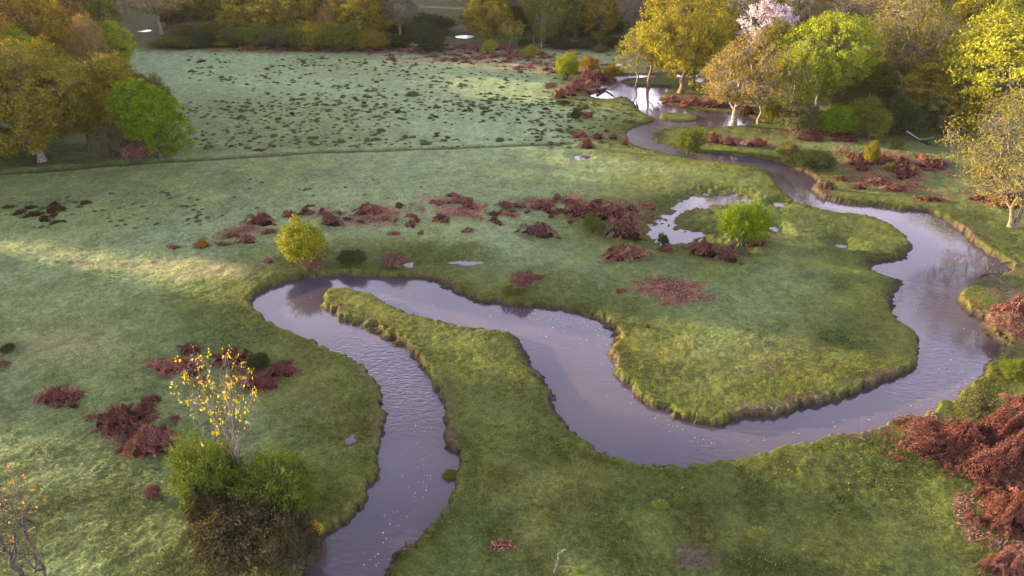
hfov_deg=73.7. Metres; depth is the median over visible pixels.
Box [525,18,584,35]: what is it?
bush
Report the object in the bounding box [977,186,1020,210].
bracken clump
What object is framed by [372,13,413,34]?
bush
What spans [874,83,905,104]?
bush
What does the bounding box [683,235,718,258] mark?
bracken clump
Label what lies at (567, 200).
bracken clump
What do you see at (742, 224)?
bush
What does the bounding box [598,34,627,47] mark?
bush
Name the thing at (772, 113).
bush
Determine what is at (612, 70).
bush
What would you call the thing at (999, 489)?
bracken clump
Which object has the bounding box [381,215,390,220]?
bracken clump
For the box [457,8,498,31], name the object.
bush
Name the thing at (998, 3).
oak tree
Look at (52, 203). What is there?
bracken clump
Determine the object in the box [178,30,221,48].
bush
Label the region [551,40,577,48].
bush
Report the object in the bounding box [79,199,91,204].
grass tussock
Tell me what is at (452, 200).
bracken clump
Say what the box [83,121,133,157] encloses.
bush
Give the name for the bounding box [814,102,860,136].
bush
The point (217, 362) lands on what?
bracken clump
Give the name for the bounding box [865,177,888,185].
bracken clump
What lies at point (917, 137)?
dead branch
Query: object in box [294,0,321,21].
oak tree
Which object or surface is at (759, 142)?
bracken clump
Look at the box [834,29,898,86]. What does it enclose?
oak
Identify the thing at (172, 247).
bracken clump
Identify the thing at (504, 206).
bracken clump
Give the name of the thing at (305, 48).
bracken clump
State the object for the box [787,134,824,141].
bracken clump
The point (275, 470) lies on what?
bush
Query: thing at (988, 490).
bracken clump
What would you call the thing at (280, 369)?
bracken clump
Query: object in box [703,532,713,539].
moss mound
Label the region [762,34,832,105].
birch tree
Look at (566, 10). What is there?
oak tree
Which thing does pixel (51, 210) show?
bracken clump
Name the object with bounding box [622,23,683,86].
oak
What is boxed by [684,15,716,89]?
oak
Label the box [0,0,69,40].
oak tree
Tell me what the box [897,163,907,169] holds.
bracken clump
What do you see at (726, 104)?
bracken clump
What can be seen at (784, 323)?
moss mound
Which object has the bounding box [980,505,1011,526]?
bracken clump
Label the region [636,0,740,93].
oak tree
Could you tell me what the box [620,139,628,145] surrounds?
bracken clump
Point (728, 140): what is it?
bracken clump
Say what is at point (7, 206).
bracken clump
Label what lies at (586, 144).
bracken clump
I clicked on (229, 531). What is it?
bush
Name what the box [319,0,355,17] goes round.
oak tree
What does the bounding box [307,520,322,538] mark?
bush
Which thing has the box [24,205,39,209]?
bracken clump
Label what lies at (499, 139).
grass tussock
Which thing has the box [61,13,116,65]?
oak tree
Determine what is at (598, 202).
bracken clump
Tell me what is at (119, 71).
oak tree
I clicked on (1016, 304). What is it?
bracken clump
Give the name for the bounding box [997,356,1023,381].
bush
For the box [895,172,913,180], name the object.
bracken clump
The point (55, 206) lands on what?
bracken clump
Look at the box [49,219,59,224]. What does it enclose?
grass tussock
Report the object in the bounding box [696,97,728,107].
bracken clump
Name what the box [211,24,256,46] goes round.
bush
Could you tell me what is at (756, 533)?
moss mound
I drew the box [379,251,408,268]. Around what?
bush
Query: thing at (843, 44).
oak tree
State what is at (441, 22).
bush
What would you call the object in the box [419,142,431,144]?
grass tussock
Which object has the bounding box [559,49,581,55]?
bracken clump
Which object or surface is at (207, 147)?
grass tussock
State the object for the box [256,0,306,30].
oak tree
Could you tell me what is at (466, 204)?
bracken clump
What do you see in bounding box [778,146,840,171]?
bush
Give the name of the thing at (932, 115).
bush
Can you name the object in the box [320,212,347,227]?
bracken clump
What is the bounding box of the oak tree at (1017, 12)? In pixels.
[976,0,1023,80]
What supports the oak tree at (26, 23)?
on the ground at (212, 86)
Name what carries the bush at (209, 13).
on the ground at (212, 86)
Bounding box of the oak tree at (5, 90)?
[0,70,24,156]
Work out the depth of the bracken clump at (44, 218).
49.96 m
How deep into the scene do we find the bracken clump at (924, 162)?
61.43 m
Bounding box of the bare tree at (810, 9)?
[778,0,822,32]
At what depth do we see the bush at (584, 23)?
124.95 m
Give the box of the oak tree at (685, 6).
[662,0,708,11]
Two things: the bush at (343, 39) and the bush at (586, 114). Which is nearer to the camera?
the bush at (586, 114)
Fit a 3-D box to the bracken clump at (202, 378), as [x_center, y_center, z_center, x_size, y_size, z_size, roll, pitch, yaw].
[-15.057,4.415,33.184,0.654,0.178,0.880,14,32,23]
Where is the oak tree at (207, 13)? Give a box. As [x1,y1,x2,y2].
[185,0,221,22]
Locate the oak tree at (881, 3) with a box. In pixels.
[848,0,909,34]
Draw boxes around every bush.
[0,342,15,354]
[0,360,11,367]
[1,142,43,153]
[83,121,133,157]
[119,138,153,161]
[141,483,161,498]
[143,35,185,47]
[159,7,198,26]
[162,427,254,518]
[164,34,209,47]
[166,20,204,35]
[173,480,231,531]
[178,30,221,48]
[181,477,314,575]
[195,6,229,23]
[197,238,206,248]
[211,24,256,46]
[212,38,233,47]
[224,435,323,520]
[234,25,276,46]
[245,350,273,370]
[253,506,326,575]
[256,27,295,48]
[273,213,328,263]
[280,21,320,51]
[296,19,339,49]
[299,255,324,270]
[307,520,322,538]
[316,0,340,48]
[323,20,362,50]
[334,248,366,264]
[351,27,392,50]
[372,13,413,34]
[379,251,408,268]
[382,32,411,48]
[406,21,448,52]
[410,11,459,32]
[440,469,456,480]
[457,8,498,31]
[481,38,497,53]
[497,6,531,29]
[501,285,517,297]
[505,46,513,54]
[509,269,536,291]
[517,37,532,47]
[521,44,538,58]
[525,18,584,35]
[543,35,570,45]
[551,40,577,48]
[554,49,583,77]
[555,99,570,105]
[570,108,582,120]
[574,13,603,34]
[576,39,598,48]
[577,54,599,71]
[579,111,593,117]
[580,103,588,108]
[582,213,605,234]
[584,15,625,38]
[592,45,609,51]
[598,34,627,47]
[599,64,624,78]
[608,7,637,31]
[616,41,645,52]
[636,2,665,24]
[657,232,669,245]
[673,125,709,153]
[714,197,776,246]
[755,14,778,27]
[762,97,785,122]
[776,93,821,135]
[776,136,801,158]
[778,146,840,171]
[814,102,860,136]
[827,84,872,107]
[849,92,898,143]
[863,139,880,162]
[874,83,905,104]
[881,88,931,139]
[884,161,896,169]
[891,136,903,148]
[911,92,949,132]
[943,101,984,137]
[952,381,1019,429]
[968,162,1013,182]
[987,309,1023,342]
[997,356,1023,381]
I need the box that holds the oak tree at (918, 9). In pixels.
[880,0,930,18]
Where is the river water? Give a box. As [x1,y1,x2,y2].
[138,18,1011,575]
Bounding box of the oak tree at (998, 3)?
[972,0,1023,33]
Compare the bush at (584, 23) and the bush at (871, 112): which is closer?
the bush at (871, 112)
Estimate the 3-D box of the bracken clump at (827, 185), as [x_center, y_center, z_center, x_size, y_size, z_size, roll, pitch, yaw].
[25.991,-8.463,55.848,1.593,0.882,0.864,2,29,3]
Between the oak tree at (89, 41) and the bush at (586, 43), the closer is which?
the oak tree at (89, 41)
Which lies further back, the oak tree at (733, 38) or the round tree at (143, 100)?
the oak tree at (733, 38)
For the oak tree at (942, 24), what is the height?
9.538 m
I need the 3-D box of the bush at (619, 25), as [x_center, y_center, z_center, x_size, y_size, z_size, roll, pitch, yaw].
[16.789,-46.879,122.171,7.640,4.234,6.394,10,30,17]
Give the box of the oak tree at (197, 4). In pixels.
[155,0,224,22]
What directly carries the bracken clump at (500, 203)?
on the ground at (212, 86)
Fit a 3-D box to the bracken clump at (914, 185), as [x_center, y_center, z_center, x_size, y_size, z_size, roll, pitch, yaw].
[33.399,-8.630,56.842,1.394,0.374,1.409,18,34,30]
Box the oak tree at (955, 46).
[936,26,990,77]
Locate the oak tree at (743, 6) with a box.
[723,0,769,34]
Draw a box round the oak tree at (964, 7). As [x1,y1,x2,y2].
[950,0,996,29]
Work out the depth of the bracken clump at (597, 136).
68.67 m
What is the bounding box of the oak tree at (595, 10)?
[580,0,623,40]
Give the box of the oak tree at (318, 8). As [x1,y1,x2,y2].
[303,0,363,19]
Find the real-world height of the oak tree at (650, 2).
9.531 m
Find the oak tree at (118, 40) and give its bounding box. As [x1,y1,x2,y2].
[84,18,139,64]
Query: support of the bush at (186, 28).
on the ground at (212, 86)
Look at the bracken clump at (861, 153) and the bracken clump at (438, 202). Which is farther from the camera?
the bracken clump at (861, 153)
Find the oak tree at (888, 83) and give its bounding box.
[847,63,905,96]
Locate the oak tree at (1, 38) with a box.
[0,34,20,52]
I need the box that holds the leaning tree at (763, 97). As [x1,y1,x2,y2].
[741,41,815,123]
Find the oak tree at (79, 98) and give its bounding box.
[12,58,119,145]
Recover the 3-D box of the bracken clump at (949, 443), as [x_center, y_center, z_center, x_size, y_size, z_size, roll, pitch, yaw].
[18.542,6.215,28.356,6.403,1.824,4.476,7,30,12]
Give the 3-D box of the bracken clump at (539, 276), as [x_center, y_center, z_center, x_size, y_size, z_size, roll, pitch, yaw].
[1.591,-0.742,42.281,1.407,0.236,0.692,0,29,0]
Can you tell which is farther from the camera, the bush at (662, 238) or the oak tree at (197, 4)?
the oak tree at (197, 4)
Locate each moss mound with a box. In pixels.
[572,567,585,574]
[651,499,669,509]
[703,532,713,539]
[743,525,769,540]
[779,322,789,325]
[861,557,883,570]
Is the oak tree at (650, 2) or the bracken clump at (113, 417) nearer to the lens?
the bracken clump at (113, 417)
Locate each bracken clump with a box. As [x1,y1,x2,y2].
[1,204,15,209]
[9,209,25,216]
[20,210,44,218]
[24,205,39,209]
[37,388,73,405]
[38,215,50,221]
[45,207,56,213]
[47,200,59,207]
[48,212,58,218]
[50,203,61,209]
[50,400,64,409]
[55,206,68,211]
[65,398,79,408]
[73,390,86,400]
[83,401,154,437]
[100,420,129,438]
[115,446,124,454]
[118,420,141,437]
[120,431,135,443]
[121,423,180,460]
[136,399,157,417]
[139,413,159,426]
[141,394,161,401]
[145,355,201,378]
[158,422,171,432]
[166,244,181,249]
[170,415,179,423]
[176,342,202,354]
[181,365,204,378]
[192,241,212,249]
[193,375,207,383]
[208,344,251,368]
[209,361,221,367]
[214,241,233,246]
[222,231,242,238]
[231,375,250,384]
[233,233,255,243]
[236,375,260,389]
[239,210,279,225]
[241,374,282,391]
[245,45,255,50]
[251,148,263,151]
[261,228,279,234]
[263,258,274,263]
[266,361,295,378]
[270,359,294,368]
[281,209,297,217]
[300,207,308,211]
[301,46,313,50]
[305,210,315,214]
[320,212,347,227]
[342,216,354,220]
[349,203,389,215]
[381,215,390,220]
[385,231,399,235]
[395,201,404,208]
[399,47,415,51]
[405,219,415,225]
[433,213,442,219]
[434,200,446,206]
[440,216,449,224]
[442,46,456,50]
[444,192,460,196]
[446,197,459,204]
[451,193,459,198]
[458,198,467,204]
[458,227,472,233]
[461,49,473,54]
[462,202,471,206]
[468,205,478,209]
[487,211,501,216]
[492,219,504,225]
[495,200,510,205]
[498,204,509,208]
[507,203,521,207]
[511,52,522,56]
[514,220,563,238]
[529,202,541,210]
[534,274,546,279]
[538,201,549,207]
[542,82,557,86]
[542,206,555,213]
[548,68,556,73]
[549,87,567,98]
[551,193,560,199]
[558,79,586,91]
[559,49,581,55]
[559,201,610,221]
[560,199,579,203]
[565,88,577,95]
[568,199,578,205]
[571,128,590,138]
[575,67,600,81]
[575,137,594,148]
[581,78,600,87]
[588,198,602,204]
[592,131,604,139]
[593,69,610,81]
[594,211,653,241]
[595,203,637,219]
[599,243,658,263]
[607,133,618,139]
[615,288,630,293]
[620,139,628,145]
[625,204,638,212]
[639,201,657,209]
[656,94,681,102]
[656,245,678,251]
[680,95,704,106]
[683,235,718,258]
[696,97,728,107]
[703,129,722,143]
[711,242,742,264]
[718,134,741,146]
[719,100,733,106]
[737,105,758,114]
[743,137,767,146]
[747,236,771,246]
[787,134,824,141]
[803,128,818,134]
[814,128,826,135]
[819,179,836,189]
[824,131,843,137]
[824,136,857,142]
[832,175,848,181]
[840,158,870,165]
[845,152,860,158]
[849,182,868,188]
[852,164,872,171]
[854,151,865,159]
[865,158,887,165]
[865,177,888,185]
[874,414,1023,487]
[879,154,889,160]
[879,166,898,172]
[879,183,907,192]
[888,154,910,166]
[893,168,909,175]
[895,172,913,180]
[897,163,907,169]
[907,166,920,177]
[907,181,919,187]
[915,154,930,158]
[915,156,933,167]
[915,195,945,202]
[920,166,940,172]
[929,157,951,170]
[949,400,1023,484]
[963,194,989,201]
[963,513,987,529]
[969,485,986,496]
[969,543,1023,575]
[974,474,1007,491]
[976,485,993,504]
[976,487,1023,533]
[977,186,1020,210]
[978,483,1006,497]
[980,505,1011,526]
[981,490,1001,508]
[990,304,1004,313]
[993,524,1023,540]
[994,393,1023,413]
[996,294,1023,316]
[997,479,1023,495]
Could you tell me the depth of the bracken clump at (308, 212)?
51.16 m
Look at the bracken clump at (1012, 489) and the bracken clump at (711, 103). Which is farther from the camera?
the bracken clump at (711, 103)
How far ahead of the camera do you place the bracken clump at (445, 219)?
49.79 m
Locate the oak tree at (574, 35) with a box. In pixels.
[559,0,590,37]
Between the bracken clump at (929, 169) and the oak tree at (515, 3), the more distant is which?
the oak tree at (515, 3)
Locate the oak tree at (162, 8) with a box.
[110,0,191,34]
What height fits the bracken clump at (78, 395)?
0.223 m
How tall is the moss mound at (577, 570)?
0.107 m
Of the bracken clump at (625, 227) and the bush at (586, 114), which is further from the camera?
the bush at (586, 114)
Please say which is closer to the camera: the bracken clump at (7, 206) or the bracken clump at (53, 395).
the bracken clump at (53, 395)
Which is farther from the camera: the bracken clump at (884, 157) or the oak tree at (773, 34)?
the oak tree at (773, 34)
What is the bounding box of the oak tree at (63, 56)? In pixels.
[16,42,102,83]
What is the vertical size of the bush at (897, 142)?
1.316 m
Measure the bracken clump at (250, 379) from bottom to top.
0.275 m
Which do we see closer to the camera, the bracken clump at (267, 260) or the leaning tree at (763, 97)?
the bracken clump at (267, 260)
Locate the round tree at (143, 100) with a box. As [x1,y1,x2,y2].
[103,76,198,160]
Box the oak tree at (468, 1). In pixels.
[464,0,483,35]
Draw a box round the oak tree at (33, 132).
[0,32,101,162]
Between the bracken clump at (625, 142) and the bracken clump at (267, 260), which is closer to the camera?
the bracken clump at (267, 260)
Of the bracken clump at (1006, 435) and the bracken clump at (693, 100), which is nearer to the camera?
the bracken clump at (1006, 435)
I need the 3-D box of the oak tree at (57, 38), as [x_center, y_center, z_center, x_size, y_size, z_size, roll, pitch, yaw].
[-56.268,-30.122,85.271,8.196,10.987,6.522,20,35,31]
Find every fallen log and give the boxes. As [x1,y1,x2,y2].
[596,83,617,91]
[980,258,1010,277]
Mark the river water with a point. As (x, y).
(600, 406)
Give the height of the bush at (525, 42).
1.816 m
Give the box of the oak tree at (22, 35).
[0,22,53,54]
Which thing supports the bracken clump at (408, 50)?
on the ground at (212, 86)
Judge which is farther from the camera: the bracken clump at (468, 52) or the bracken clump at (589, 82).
the bracken clump at (468, 52)
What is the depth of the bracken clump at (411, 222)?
49.54 m
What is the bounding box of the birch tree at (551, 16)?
[524,0,562,47]
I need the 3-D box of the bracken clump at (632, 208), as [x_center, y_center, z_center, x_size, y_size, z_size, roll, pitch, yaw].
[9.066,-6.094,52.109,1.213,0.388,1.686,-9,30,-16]
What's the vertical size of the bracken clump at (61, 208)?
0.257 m
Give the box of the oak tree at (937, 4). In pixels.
[907,0,959,52]
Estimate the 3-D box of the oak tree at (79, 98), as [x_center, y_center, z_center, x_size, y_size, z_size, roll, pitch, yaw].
[-41.784,-17.750,64.960,11.051,8.960,10.414,-8,30,-14]
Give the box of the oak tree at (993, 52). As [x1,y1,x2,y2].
[934,8,1023,133]
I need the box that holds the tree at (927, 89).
[897,59,986,126]
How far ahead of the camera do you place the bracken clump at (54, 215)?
50.65 m
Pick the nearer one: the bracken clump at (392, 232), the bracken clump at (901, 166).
the bracken clump at (392, 232)
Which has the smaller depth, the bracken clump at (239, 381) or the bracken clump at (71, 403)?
the bracken clump at (71, 403)
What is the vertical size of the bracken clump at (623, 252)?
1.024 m
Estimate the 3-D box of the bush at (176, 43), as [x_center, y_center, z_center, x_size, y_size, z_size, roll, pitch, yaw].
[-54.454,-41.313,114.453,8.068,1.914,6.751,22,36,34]
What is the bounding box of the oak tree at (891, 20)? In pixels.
[875,15,917,78]
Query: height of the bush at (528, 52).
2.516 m
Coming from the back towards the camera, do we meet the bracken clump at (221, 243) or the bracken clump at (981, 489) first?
the bracken clump at (221, 243)
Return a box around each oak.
[614,18,655,86]
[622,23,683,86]
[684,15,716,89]
[694,26,789,125]
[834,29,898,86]
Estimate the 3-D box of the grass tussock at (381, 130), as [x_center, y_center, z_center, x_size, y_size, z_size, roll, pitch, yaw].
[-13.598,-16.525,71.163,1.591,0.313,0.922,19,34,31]
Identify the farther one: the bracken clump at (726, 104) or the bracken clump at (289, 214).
the bracken clump at (726, 104)
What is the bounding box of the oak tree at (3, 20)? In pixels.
[0,12,19,37]
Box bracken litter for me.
[32,33,1023,563]
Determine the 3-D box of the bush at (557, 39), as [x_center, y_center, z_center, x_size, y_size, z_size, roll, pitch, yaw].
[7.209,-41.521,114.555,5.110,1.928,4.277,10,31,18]
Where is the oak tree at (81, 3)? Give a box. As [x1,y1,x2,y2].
[73,0,115,14]
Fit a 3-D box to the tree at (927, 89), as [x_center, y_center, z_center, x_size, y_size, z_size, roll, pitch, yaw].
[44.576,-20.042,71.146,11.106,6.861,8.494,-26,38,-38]
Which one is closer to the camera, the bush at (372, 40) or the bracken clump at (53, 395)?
the bracken clump at (53, 395)
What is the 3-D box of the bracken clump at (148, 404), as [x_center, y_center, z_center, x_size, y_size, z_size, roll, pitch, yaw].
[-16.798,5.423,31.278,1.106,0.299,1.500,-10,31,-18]
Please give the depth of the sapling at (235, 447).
24.41 m
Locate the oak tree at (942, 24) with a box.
[913,13,961,74]
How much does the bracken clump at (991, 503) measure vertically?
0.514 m
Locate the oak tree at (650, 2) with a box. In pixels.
[641,0,663,6]
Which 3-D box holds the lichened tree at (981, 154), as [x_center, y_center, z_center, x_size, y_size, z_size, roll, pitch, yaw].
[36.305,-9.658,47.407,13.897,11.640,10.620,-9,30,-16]
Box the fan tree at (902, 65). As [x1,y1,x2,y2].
[864,0,979,93]
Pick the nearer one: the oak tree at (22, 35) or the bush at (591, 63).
the oak tree at (22, 35)
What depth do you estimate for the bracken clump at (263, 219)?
49.33 m
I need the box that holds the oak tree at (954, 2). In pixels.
[948,0,1005,6]
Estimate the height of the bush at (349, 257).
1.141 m
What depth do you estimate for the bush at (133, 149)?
62.15 m
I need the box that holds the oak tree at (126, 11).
[113,0,128,14]
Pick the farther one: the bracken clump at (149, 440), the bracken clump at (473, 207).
the bracken clump at (473, 207)
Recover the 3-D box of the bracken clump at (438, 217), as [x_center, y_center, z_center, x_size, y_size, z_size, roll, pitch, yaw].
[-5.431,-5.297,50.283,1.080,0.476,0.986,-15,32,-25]
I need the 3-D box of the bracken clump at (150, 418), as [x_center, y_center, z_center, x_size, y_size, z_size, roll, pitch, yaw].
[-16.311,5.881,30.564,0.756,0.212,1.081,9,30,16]
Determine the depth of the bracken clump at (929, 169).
60.43 m
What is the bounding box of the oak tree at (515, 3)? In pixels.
[507,0,527,13]
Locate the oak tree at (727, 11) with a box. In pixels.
[682,1,749,59]
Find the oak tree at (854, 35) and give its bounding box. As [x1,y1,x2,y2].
[836,15,887,86]
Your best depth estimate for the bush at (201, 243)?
45.62 m
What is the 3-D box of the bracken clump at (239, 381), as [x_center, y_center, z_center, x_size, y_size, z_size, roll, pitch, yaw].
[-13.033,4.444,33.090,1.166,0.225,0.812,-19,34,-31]
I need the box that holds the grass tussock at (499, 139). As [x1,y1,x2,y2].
[495,137,503,141]
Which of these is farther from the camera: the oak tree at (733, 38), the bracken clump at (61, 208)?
the oak tree at (733, 38)
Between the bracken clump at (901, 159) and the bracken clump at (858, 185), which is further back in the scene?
the bracken clump at (901, 159)
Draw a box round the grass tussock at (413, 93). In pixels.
[403,90,419,96]
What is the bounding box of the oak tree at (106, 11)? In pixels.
[84,0,123,44]
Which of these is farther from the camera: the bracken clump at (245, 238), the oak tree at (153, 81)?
the oak tree at (153, 81)
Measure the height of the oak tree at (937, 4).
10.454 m
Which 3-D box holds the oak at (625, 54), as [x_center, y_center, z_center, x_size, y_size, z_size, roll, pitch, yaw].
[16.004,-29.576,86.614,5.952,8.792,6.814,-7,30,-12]
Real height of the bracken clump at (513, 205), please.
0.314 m
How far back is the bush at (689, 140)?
64.25 m
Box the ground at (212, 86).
[0,0,1023,575]
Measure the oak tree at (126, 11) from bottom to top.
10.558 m
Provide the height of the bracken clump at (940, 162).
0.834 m
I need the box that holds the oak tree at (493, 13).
[463,0,514,43]
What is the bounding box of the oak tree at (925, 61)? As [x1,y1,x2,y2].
[900,54,951,99]
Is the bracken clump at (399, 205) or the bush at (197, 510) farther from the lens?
the bracken clump at (399, 205)
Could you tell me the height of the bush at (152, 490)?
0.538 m
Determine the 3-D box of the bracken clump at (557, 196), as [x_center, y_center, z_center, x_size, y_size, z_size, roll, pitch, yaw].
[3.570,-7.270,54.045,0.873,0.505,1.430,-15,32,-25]
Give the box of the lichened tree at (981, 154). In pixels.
[934,75,1023,228]
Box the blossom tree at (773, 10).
[731,0,799,47]
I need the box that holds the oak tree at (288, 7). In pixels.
[243,0,317,29]
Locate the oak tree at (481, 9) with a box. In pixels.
[456,0,512,32]
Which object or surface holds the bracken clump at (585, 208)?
on the ground at (212, 86)
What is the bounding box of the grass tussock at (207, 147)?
[202,144,212,148]
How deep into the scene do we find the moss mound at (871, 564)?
23.80 m
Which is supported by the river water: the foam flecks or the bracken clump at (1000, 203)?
the foam flecks
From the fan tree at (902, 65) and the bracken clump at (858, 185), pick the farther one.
the fan tree at (902, 65)
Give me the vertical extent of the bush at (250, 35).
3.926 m
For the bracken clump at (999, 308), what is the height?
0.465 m
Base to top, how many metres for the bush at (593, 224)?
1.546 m
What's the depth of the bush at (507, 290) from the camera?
40.34 m
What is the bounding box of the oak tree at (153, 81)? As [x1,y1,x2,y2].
[117,70,178,132]
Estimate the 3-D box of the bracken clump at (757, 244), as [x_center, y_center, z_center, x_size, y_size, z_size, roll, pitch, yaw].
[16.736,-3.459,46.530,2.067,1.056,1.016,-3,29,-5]
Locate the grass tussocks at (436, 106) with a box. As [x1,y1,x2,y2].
[0,52,649,228]
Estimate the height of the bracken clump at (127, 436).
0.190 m
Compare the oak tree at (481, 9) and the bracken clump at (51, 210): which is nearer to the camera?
the bracken clump at (51, 210)
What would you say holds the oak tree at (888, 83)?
on the ground at (212, 86)
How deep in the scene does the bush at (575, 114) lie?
74.27 m
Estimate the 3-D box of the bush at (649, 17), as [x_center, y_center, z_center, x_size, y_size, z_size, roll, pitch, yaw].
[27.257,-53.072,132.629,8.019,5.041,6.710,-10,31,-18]
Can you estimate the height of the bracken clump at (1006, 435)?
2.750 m
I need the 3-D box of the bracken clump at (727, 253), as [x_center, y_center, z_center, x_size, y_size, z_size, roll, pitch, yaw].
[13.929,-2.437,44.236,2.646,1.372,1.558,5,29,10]
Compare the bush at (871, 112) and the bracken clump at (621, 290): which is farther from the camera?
the bush at (871, 112)
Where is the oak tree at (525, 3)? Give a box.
[516,0,553,46]
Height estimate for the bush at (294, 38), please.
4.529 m
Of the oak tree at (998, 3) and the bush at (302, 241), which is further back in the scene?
the oak tree at (998, 3)
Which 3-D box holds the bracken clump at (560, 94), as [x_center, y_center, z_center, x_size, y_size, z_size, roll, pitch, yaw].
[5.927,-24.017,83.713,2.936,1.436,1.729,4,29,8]
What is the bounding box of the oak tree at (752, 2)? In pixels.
[720,0,766,39]
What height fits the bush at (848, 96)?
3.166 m
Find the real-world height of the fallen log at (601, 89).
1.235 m
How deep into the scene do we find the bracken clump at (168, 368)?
33.72 m
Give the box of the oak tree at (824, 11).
[793,10,837,44]
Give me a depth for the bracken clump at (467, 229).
48.29 m
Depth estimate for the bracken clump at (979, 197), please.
54.09 m
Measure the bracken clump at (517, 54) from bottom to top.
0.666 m
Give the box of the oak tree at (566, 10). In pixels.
[536,0,588,38]
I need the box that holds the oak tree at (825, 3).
[771,0,836,20]
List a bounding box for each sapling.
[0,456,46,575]
[0,463,44,575]
[169,341,265,472]
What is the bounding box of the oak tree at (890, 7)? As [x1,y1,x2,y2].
[866,0,916,19]
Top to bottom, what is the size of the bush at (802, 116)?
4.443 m
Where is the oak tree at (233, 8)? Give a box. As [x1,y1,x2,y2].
[214,0,272,29]
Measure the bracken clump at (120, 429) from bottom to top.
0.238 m
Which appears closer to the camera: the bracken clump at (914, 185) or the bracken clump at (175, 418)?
the bracken clump at (175, 418)
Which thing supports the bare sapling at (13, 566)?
on the ground at (212, 86)
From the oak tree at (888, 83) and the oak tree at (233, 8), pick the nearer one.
the oak tree at (888, 83)
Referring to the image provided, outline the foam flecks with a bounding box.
[374,212,985,563]
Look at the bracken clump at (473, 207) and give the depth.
52.09 m
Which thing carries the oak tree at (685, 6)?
on the ground at (212, 86)
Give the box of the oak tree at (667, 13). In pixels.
[650,0,682,29]
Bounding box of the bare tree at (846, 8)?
[825,0,884,22]
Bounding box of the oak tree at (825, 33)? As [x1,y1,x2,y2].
[769,9,887,110]
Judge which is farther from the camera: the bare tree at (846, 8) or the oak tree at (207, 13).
the oak tree at (207, 13)
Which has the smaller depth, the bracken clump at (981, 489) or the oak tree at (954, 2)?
the bracken clump at (981, 489)
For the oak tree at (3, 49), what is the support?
on the ground at (212, 86)
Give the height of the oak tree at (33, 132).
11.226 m
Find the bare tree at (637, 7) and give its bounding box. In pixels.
[616,0,646,28]
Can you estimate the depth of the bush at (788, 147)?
62.23 m
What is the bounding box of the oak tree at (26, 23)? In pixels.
[0,3,79,46]
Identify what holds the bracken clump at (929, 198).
on the ground at (212, 86)
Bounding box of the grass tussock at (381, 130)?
[376,128,386,131]
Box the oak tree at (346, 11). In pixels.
[327,0,393,46]
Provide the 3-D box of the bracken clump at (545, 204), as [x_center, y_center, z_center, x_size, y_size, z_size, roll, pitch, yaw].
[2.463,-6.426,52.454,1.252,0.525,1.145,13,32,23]
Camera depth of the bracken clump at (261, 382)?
32.49 m
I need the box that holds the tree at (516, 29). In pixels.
[498,16,524,45]
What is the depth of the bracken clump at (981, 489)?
26.61 m
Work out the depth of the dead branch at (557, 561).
23.32 m
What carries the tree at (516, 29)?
on the ground at (212, 86)
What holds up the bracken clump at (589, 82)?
on the ground at (212, 86)
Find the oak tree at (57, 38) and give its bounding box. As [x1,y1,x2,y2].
[27,0,85,56]
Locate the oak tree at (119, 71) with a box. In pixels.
[62,48,139,143]
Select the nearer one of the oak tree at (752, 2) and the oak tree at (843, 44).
the oak tree at (843, 44)
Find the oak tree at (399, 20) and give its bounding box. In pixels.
[357,0,420,36]
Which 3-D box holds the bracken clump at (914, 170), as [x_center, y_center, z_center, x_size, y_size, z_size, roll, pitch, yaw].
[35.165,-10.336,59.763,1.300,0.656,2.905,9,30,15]
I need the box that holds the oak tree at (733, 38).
[712,20,742,82]
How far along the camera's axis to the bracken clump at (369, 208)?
51.16 m
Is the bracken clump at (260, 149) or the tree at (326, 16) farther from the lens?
the tree at (326, 16)
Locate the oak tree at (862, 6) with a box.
[832,0,921,16]
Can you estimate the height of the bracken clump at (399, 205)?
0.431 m
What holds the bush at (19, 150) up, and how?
on the ground at (212, 86)
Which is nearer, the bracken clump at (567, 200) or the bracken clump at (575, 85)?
the bracken clump at (567, 200)
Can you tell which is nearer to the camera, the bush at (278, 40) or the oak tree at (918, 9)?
the bush at (278, 40)
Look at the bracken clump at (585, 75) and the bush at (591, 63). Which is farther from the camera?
the bush at (591, 63)
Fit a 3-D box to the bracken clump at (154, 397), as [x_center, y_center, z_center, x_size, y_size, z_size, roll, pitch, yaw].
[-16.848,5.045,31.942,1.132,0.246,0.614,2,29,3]
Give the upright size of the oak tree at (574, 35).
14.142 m
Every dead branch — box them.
[552,549,573,573]
[906,131,933,139]
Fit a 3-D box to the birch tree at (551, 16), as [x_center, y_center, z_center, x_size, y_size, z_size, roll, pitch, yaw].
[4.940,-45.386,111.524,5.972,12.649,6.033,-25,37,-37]
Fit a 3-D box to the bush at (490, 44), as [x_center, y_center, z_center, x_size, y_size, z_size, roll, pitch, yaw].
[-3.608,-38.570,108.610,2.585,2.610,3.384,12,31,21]
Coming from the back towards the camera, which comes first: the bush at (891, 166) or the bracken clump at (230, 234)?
the bush at (891, 166)
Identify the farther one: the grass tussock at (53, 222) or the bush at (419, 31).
the bush at (419, 31)
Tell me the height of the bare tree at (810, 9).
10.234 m
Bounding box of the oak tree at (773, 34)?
[746,16,803,74]
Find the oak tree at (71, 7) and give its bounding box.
[49,0,95,58]
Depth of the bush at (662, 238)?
46.88 m
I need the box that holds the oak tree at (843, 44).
[822,38,859,94]
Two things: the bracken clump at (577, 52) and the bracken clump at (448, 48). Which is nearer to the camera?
the bracken clump at (577, 52)
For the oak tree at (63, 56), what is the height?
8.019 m
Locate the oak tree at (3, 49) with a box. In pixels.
[0,35,35,118]
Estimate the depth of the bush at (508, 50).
107.40 m

